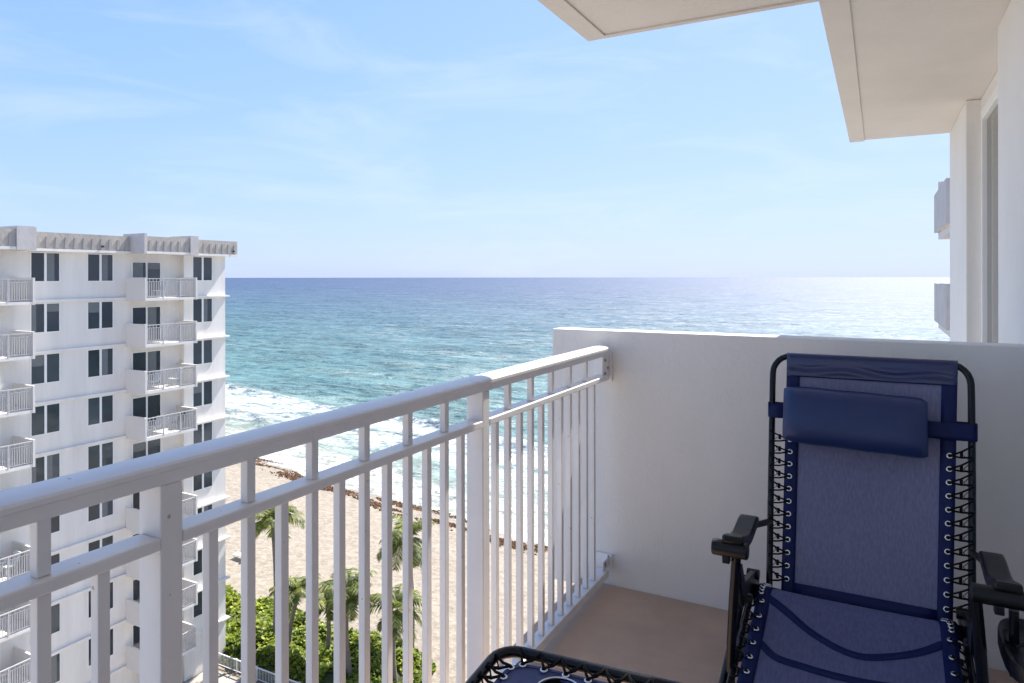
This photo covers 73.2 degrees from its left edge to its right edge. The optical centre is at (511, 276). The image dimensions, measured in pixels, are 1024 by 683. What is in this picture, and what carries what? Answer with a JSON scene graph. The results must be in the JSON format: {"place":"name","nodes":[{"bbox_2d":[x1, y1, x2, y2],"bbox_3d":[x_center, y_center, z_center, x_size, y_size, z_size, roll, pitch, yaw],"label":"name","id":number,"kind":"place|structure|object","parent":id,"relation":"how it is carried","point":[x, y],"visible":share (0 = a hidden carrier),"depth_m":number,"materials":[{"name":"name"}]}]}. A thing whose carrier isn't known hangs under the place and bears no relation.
{"place":"outdoors","nodes":[
{"label":"outdoors","id":0,"kind":"place"},
{"bbox_2d":[185,671,240,682],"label":"paving","id":1,"kind":"structure","parent":0,"point":[222,677],"depth_m":42.84,"materials":[{"name":"white concrete"}]},
{"bbox_2d":[538,0,1023,344],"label":"apartment building","id":2,"kind":"structure","parent":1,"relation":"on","point":[953,68],"depth_m":3.35,"materials":[{"name":"paint"}]},
{"bbox_2d":[499,579,1017,682],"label":"balcony floor","id":3,"kind":"structure","parent":2,"relation":"attached to","point":[672,639],"depth_m":2.62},
{"bbox_2d":[0,346,612,682],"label":"metal railing","id":4,"kind":"object","parent":3,"relation":"on","point":[154,546],"visible":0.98,"depth_m":1.62,"materials":[{"name":"metal"}]},
{"bbox_2d":[465,646,680,682],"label":"recliner","id":5,"kind":"object","parent":3,"relation":"on","point":[521,671],"visible":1,"depth_m":1.50,"materials":[{"name":"blue fabric"}]},
{"bbox_2d":[553,327,1023,671],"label":"parapet wall","id":6,"kind":"structure","parent":3,"relation":"on","point":[682,429],"depth_m":2.87,"materials":[{"name":"paint"}]},
{"bbox_2d":[711,353,1023,682],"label":"folding recliner","id":7,"kind":"object","parent":3,"relation":"on","point":[864,594],"visible":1,"depth_m":2.18,"materials":[{"name":"blue fabric"}]},
{"bbox_2d":[998,609,1023,682],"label":"side tray","id":8,"kind":"object","parent":7,"relation":"hanging from","point":[1011,638],"visible":0.98,"depth_m":1.70,"materials":[{"name":"black plastic"}]},
{"bbox_2d":[981,85,997,342],"bbox_3d":[2.537,0.181,3.550,0.055,2.370,1.410,0,0,28],"label":"sliding door","id":9,"kind":"structure","parent":2,"relation":"in","point":[989,113],"depth_m":4.01,"materials":[{"name":"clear glass"}]},
{"bbox_2d":[233,552,240,558],"bbox_3d":[-24.030,24.684,61.391,1.650,0.900,0.600,0,0,28],"label":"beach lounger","id":10,"kind":"object","parent":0,"point":[238,554],"visible":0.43,"depth_m":61.49,"materials":[{"name":"white plastic"}]},
{"bbox_2d":[182,461,574,682],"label":"beach","id":11,"kind":"structure","parent":0,"point":[265,480],"depth_m":61.86,"materials":[{"name":"beige sand"}]},
{"bbox_2d":[0,226,237,682],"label":"apartment building","id":12,"kind":"structure","parent":11,"relation":"on","point":[95,335],"depth_m":38.64,"materials":[{"name":"white paint"}]},
{"bbox_2d":[0,268,0,299],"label":"sliding window","id":13,"kind":"structure","parent":12,"relation":"in","point":[0,268],"depth_m":34.03,"materials":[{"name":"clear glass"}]},
{"bbox_2d":[0,312,0,353],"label":"sliding window","id":14,"kind":"structure","parent":12,"relation":"in","point":[0,312],"depth_m":34.03,"materials":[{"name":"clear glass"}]},
{"bbox_2d":[0,366,0,407],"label":"sliding window","id":15,"kind":"structure","parent":12,"relation":"in","point":[0,366],"depth_m":34.02,"materials":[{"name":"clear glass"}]},
{"bbox_2d":[0,419,0,460],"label":"sliding window","id":16,"kind":"structure","parent":12,"relation":"in","point":[0,419],"depth_m":34.02,"materials":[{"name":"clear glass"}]},
{"bbox_2d":[1,550,20,575],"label":"patio chair","id":17,"kind":"object","parent":12,"relation":"on","point":[16,552],"visible":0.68,"depth_m":33.65,"materials":[{"name":"white plastic"}]},
{"bbox_2d":[30,252,59,281],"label":"window","id":18,"kind":"structure","parent":12,"relation":"in","point":[44,266],"depth_m":35.87,"materials":[{"name":"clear glass"}]},
{"bbox_2d":[30,302,59,333],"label":"window","id":19,"kind":"structure","parent":12,"relation":"in","point":[44,317],"depth_m":35.87,"materials":[{"name":"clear glass"}]},
{"bbox_2d":[30,352,60,384],"bbox_3d":[-24.261,4.764,35.884,0.043,1.560,1.470,0,0,28],"label":"window","id":20,"kind":"structure","parent":12,"relation":"in","point":[45,368],"depth_m":35.87,"materials":[{"name":"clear glass"}]},
{"bbox_2d":[30,402,60,436],"bbox_3d":[-24.258,7.404,35.884,0.043,1.560,1.470,0,0,28],"label":"window","id":21,"kind":"structure","parent":12,"relation":"in","point":[46,419],"depth_m":35.87,"materials":[{"name":"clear glass"}]},
{"bbox_2d":[30,452,60,483],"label":"window","id":22,"kind":"structure","parent":12,"relation":"in","point":[46,467],"depth_m":35.90,"materials":[{"name":"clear glass"}]},
{"bbox_2d":[51,515,60,533],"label":"window","id":23,"kind":"structure","parent":12,"relation":"in","point":[55,521],"depth_m":36.32,"materials":[{"name":"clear glass"}]},
{"bbox_2d":[51,552,60,564],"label":"window","id":24,"kind":"structure","parent":12,"relation":"in","point":[55,558],"depth_m":36.34,"materials":[{"name":"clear glass"}]},
{"bbox_2d":[51,602,60,634],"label":"window","id":25,"kind":"structure","parent":12,"relation":"in","point":[55,609],"depth_m":36.32,"materials":[{"name":"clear glass"}]},
{"bbox_2d":[51,652,60,682],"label":"window","id":26,"kind":"structure","parent":12,"relation":"in","point":[56,659],"depth_m":36.35,"materials":[{"name":"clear glass"}]},
{"bbox_2d":[87,253,113,281],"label":"window","id":27,"kind":"structure","parent":12,"relation":"in","point":[100,267],"depth_m":38.40,"materials":[{"name":"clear glass"}]},
{"bbox_2d":[87,301,113,329],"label":"window","id":28,"kind":"structure","parent":12,"relation":"in","point":[100,314],"depth_m":38.40,"materials":[{"name":"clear glass"}]},
{"bbox_2d":[87,347,113,377],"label":"window","id":29,"kind":"structure","parent":12,"relation":"in","point":[100,362],"depth_m":38.39,"materials":[{"name":"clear glass"}]},
{"bbox_2d":[87,394,113,426],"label":"window","id":30,"kind":"structure","parent":12,"relation":"in","point":[100,409],"depth_m":38.39,"materials":[{"name":"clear glass"}]},
{"bbox_2d":[87,441,113,469],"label":"window","id":31,"kind":"structure","parent":12,"relation":"in","point":[102,454],"depth_m":38.39,"materials":[{"name":"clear glass"}]},
{"bbox_2d":[87,500,113,522],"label":"window","id":32,"kind":"structure","parent":12,"relation":"in","point":[99,511],"depth_m":38.38,"materials":[{"name":"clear glass"}]},
{"bbox_2d":[87,534,113,551],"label":"window","id":33,"kind":"structure","parent":12,"relation":"in","point":[108,540],"depth_m":38.38,"materials":[{"name":"black glass"}]},
{"bbox_2d":[87,581,113,618],"bbox_3d":[-22.893,17.962,38.422,0.043,1.560,1.480,0,0,28],"label":"window","id":34,"kind":"structure","parent":12,"relation":"in","point":[111,583],"depth_m":37.93,"materials":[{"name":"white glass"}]},
{"bbox_2d":[87,628,113,667],"bbox_3d":[-22.889,20.602,38.422,0.043,1.560,1.480,0,0,28],"label":"window","id":35,"kind":"structure","parent":12,"relation":"in","point":[111,630],"depth_m":37.92,"materials":[{"name":"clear glass"}]},
{"bbox_2d":[132,492,139,509],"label":"sliding window","id":36,"kind":"structure","parent":12,"relation":"in","point":[135,497],"depth_m":40.29,"materials":[{"name":"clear glass"}]},
{"bbox_2d":[132,579,139,601],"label":"sliding window","id":37,"kind":"structure","parent":12,"relation":"in","point":[135,583],"depth_m":40.28,"materials":[{"name":"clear glass"}]},
{"bbox_2d":[132,625,139,648],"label":"sliding window","id":38,"kind":"structure","parent":12,"relation":"in","point":[135,629],"depth_m":40.27,"materials":[{"name":"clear glass"}]},
{"bbox_2d":[131,262,160,295],"bbox_3d":[-21.631,0.135,40.841,0.043,2.070,1.840,0,0,28],"label":"sliding window","id":39,"kind":"structure","parent":12,"relation":"in","point":[138,269],"depth_m":40.96,"materials":[{"name":"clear glass"}]},
{"bbox_2d":[131,306,160,340],"bbox_3d":[-21.627,2.775,40.841,0.043,2.070,1.840,0,0,28],"label":"sliding window","id":40,"kind":"structure","parent":12,"relation":"in","point":[149,315],"depth_m":40.95,"materials":[{"name":"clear glass"}]},
{"bbox_2d":[132,350,160,385],"bbox_3d":[-21.624,5.415,40.841,0.043,2.070,1.840,0,0,28],"label":"sliding window","id":41,"kind":"structure","parent":12,"relation":"in","point":[147,361],"depth_m":40.95,"materials":[{"name":"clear glass"}]},
{"bbox_2d":[132,393,160,430],"bbox_3d":[-21.620,8.055,40.841,0.043,2.070,1.840,0,0,28],"label":"sliding window","id":42,"kind":"structure","parent":12,"relation":"in","point":[149,406],"depth_m":40.86,"materials":[{"name":"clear glass"}]},
{"bbox_2d":[132,438,160,458],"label":"sliding window","id":43,"kind":"structure","parent":12,"relation":"in","point":[139,449],"depth_m":40.78,"materials":[{"name":"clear glass"}]},
{"bbox_2d":[147,371,161,382],"bbox_3d":[-20.862,6.001,40.193,0.500,0.950,0.670,0,0,28],"label":"patio chair","id":44,"kind":"object","parent":12,"relation":"on","point":[160,372],"visible":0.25,"depth_m":40.33,"materials":[{"name":"white plastic"}]},
{"bbox_2d":[147,416,162,431],"bbox_3d":[-20.811,8.641,40.281,0.500,0.950,0.670,0,0,28],"label":"patio chair","id":45,"kind":"object","parent":12,"relation":"on","point":[160,418],"visible":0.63,"depth_m":40.40,"materials":[{"name":"white plastic"}]},
{"bbox_2d":[152,282,167,297],"bbox_3d":[-20.681,0.721,40.546,0.500,0.950,0.670,0,0,28],"label":"patio chair","id":46,"kind":"object","parent":12,"relation":"on","point":[160,290],"visible":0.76,"depth_m":40.58,"materials":[{"name":"white plastic"}]},
{"bbox_2d":[169,368,181,383],"bbox_3d":[-20.204,6.000,41.429,0.500,0.950,0.670,0,0,28],"label":"patio chair","id":47,"kind":"object","parent":12,"relation":"on","point":[177,375],"visible":0.31,"depth_m":41.60,"materials":[{"name":"white plastic"}]},
{"bbox_2d":[172,411,185,427],"bbox_3d":[-20.107,8.640,41.605,0.500,0.950,0.670,0,0,28],"label":"patio chair","id":48,"kind":"object","parent":12,"relation":"on","point":[178,418],"visible":0.36,"depth_m":41.68,"materials":[{"name":"grey plastic"}]},
{"bbox_2d":[192,549,202,576],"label":"window","id":49,"kind":"structure","parent":12,"relation":"in","point":[197,567],"depth_m":43.49,"materials":[{"name":"black glass"}]},
{"bbox_2d":[193,591,202,618],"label":"window","id":50,"kind":"structure","parent":12,"relation":"in","point":[197,609],"depth_m":43.55,"materials":[{"name":"black glass"}]},
{"bbox_2d":[192,256,212,280],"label":"window","id":51,"kind":"structure","parent":12,"relation":"in","point":[202,267],"depth_m":43.73,"materials":[{"name":"black glass"}]},
{"bbox_2d":[192,298,212,322],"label":"window","id":52,"kind":"structure","parent":12,"relation":"in","point":[202,308],"depth_m":43.73,"materials":[{"name":"black glass"}]},
{"bbox_2d":[192,339,212,364],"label":"window","id":53,"kind":"structure","parent":12,"relation":"in","point":[202,351],"depth_m":43.73,"materials":[{"name":"black glass"}]},
{"bbox_2d":[192,380,212,407],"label":"window","id":54,"kind":"structure","parent":12,"relation":"in","point":[202,395],"depth_m":43.72,"materials":[{"name":"black glass"}]},
{"bbox_2d":[192,421,212,443],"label":"window","id":55,"kind":"structure","parent":12,"relation":"in","point":[204,432],"depth_m":43.78,"materials":[{"name":"grey glass"}]},
{"bbox_2d":[192,471,212,491],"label":"window","id":56,"kind":"structure","parent":12,"relation":"in","point":[205,480],"depth_m":43.71,"materials":[{"name":"black glass"}]},
{"bbox_2d":[198,504,212,513],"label":"window","id":57,"kind":"structure","parent":12,"relation":"in","point":[208,507],"depth_m":43.93,"materials":[{"name":"black glass"}]},
{"bbox_2d":[218,652,300,682],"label":"pool fence","id":58,"kind":"object","parent":11,"relation":"on","point":[237,661],"visible":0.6,"depth_m":43.43,"materials":[{"name":"metal"}]},
{"bbox_2d":[255,505,305,630],"bbox_3d":[-15.994,20.171,46.795,4.082,9.724,4.052,0,0,-28],"label":"palm tree","id":59,"kind":"object","parent":11,"relation":"on","point":[266,522],"visible":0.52,"depth_m":46.31,"materials":[{"name":"green plant"}]},
{"bbox_2d":[268,574,323,642],"bbox_3d":[-13.828,22.157,44.822,3.270,5.741,3.685,0,0,28],"label":"palm tree","id":60,"kind":"object","parent":11,"relation":"on","point":[297,587],"visible":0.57,"depth_m":44.17,"materials":[{"name":"green plant"}]},
{"bbox_2d":[304,591,333,651],"bbox_3d":[-11.682,22.568,43.769,2.920,5.037,3.017,0,0,28],"label":"palm tree","id":61,"kind":"object","parent":11,"relation":"on","point":[323,602],"visible":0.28,"depth_m":43.48,"materials":[{"name":"green plant"}]},
{"bbox_2d":[218,585,436,682],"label":"sea grape hedge","id":62,"kind":"object","parent":11,"relation":"on","point":[297,651],"visible":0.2,"depth_m":44.61,"materials":[{"name":"green plant"}]},
{"bbox_2d":[319,567,376,674],"bbox_3d":[-10.104,21.580,41.898,3.598,6.938,3.820,0,0,28],"label":"palm tree","id":63,"kind":"object","parent":11,"relation":"on","point":[352,598],"visible":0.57,"depth_m":41.59,"materials":[{"name":"green plant"}]},
{"bbox_2d":[370,584,421,681],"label":"palm tree","id":64,"kind":"object","parent":11,"relation":"on","point":[397,603],"visible":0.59,"depth_m":41.20,"materials":[{"name":"green plant"}]},
{"bbox_2d":[255,458,547,554],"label":"seaweed line","id":65,"kind":"object","parent":11,"relation":"on","point":[292,477],"visible":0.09,"depth_m":81.77,"materials":[{"name":"brown plant"}]},
{"bbox_2d":[376,514,433,646],"bbox_3d":[-6.957,20.494,45.946,4.153,9.058,4.408,0,0,28],"label":"palm tree","id":66,"kind":"object","parent":11,"relation":"on","point":[397,540],"visible":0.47,"depth_m":44.92,"materials":[{"name":"green plant"}]},
{"bbox_2d":[0,0,949,277],"label":"sky","id":67,"kind":"structure","parent":0,"point":[317,138],"materials":[{"name":"blue"}]},
{"bbox_2d":[225,277,949,545],"bbox_3d":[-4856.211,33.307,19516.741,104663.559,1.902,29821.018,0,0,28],"label":"sea","id":68,"kind":"structure","parent":0,"point":[296,348],"depth_m":368.49,"materials":[{"name":"liquid"}]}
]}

